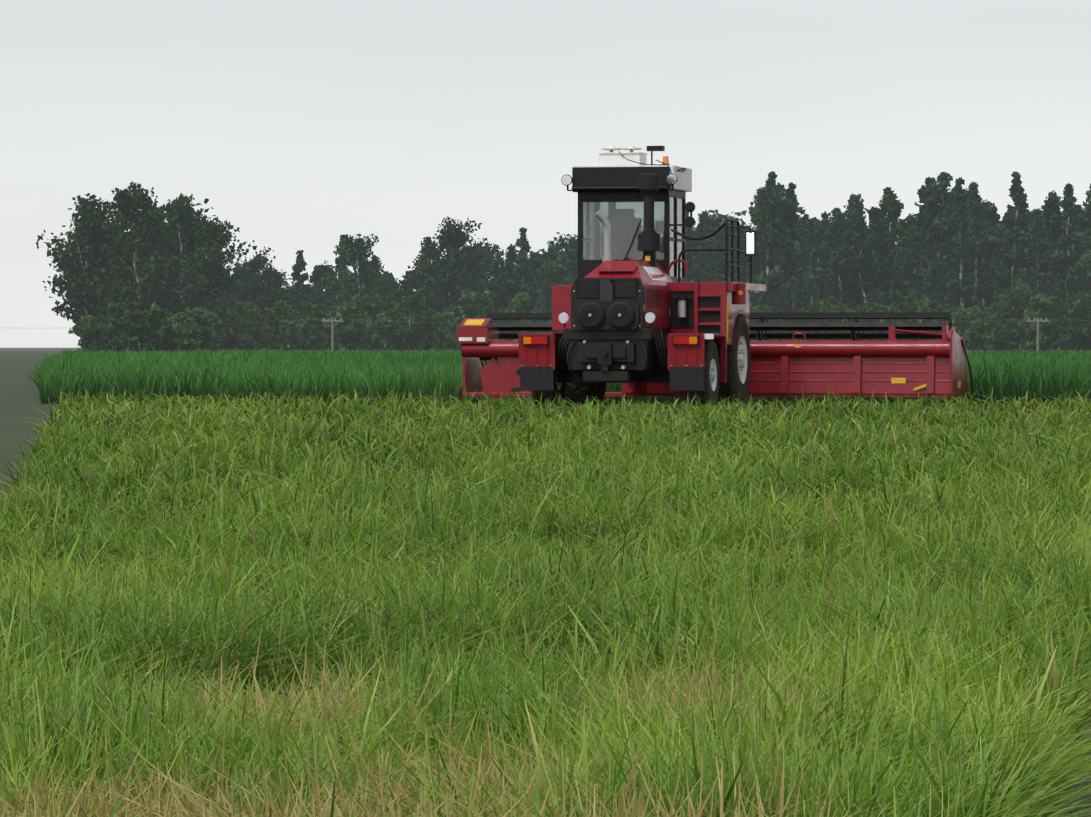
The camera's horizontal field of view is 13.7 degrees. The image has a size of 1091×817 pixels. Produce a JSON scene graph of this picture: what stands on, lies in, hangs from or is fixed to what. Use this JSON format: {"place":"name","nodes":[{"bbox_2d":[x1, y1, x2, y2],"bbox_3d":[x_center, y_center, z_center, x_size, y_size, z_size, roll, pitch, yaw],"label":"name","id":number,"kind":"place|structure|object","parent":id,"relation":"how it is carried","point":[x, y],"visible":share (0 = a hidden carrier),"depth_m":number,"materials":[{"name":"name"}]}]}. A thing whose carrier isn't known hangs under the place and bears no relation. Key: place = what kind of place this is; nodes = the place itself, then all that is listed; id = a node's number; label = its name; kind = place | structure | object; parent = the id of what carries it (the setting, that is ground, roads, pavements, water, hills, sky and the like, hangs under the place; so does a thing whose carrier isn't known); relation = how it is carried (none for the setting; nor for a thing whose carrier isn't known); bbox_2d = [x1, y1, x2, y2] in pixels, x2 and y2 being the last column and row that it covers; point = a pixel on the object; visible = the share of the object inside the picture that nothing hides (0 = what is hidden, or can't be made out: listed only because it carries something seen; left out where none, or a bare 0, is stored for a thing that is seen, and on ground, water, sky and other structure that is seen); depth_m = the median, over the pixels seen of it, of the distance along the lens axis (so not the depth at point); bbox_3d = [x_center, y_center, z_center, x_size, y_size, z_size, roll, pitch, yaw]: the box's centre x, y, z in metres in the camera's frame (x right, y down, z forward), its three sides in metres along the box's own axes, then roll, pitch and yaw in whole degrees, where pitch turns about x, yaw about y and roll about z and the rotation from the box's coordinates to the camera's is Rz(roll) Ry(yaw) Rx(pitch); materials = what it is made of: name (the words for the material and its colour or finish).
{"place":"outdoors","nodes":[
{"label":"outdoors","id":0,"kind":"place"},
{"bbox_2d":[0,383,1090,816],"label":"cut grass","id":1,"kind":"structure","parent":0,"point":[822,611],"depth_m":13.24,"materials":[{"name":"green plant"}]},
{"bbox_2d":[0,348,1090,816],"bbox_3d":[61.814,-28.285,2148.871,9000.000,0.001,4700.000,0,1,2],"label":"ground","id":2,"kind":"structure","parent":0,"point":[20,402],"depth_m":64.91,"materials":[{"name":"soil"}]},
{"bbox_2d":[29,340,1090,406],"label":"standing crop","id":3,"kind":"object","parent":2,"relation":"on","point":[233,373],"visible":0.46,"depth_m":77.34,"materials":[{"name":"green plant"}]},
{"bbox_2d":[36,171,1090,352],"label":"trees","id":4,"kind":"object","parent":2,"relation":"on","point":[187,329],"materials":[{"name":"green plant"}]},
{"bbox_2d":[518,146,765,409],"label":"windrower","id":5,"kind":"object","parent":2,"relation":"on","point":[633,305],"visible":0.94,"depth_m":69.63,"materials":[{"name":"red paint"}]},
{"bbox_2d":[457,312,972,404],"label":"harvester header","id":6,"kind":"object","parent":5,"relation":"attached to","point":[892,366],"visible":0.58,"depth_m":73.18,"materials":[{"name":"red paint"}]},
{"bbox_2d":[227,317,1090,350],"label":"power line","id":7,"kind":"object","parent":2,"relation":"on","point":[332,321],"visible":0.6,"depth_m":505.61,"materials":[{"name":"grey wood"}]},
{"bbox_2d":[0,0,1090,347],"label":"sky","id":8,"kind":"structure","parent":0,"point":[304,125],"materials":[{"name":"white"}]}
]}

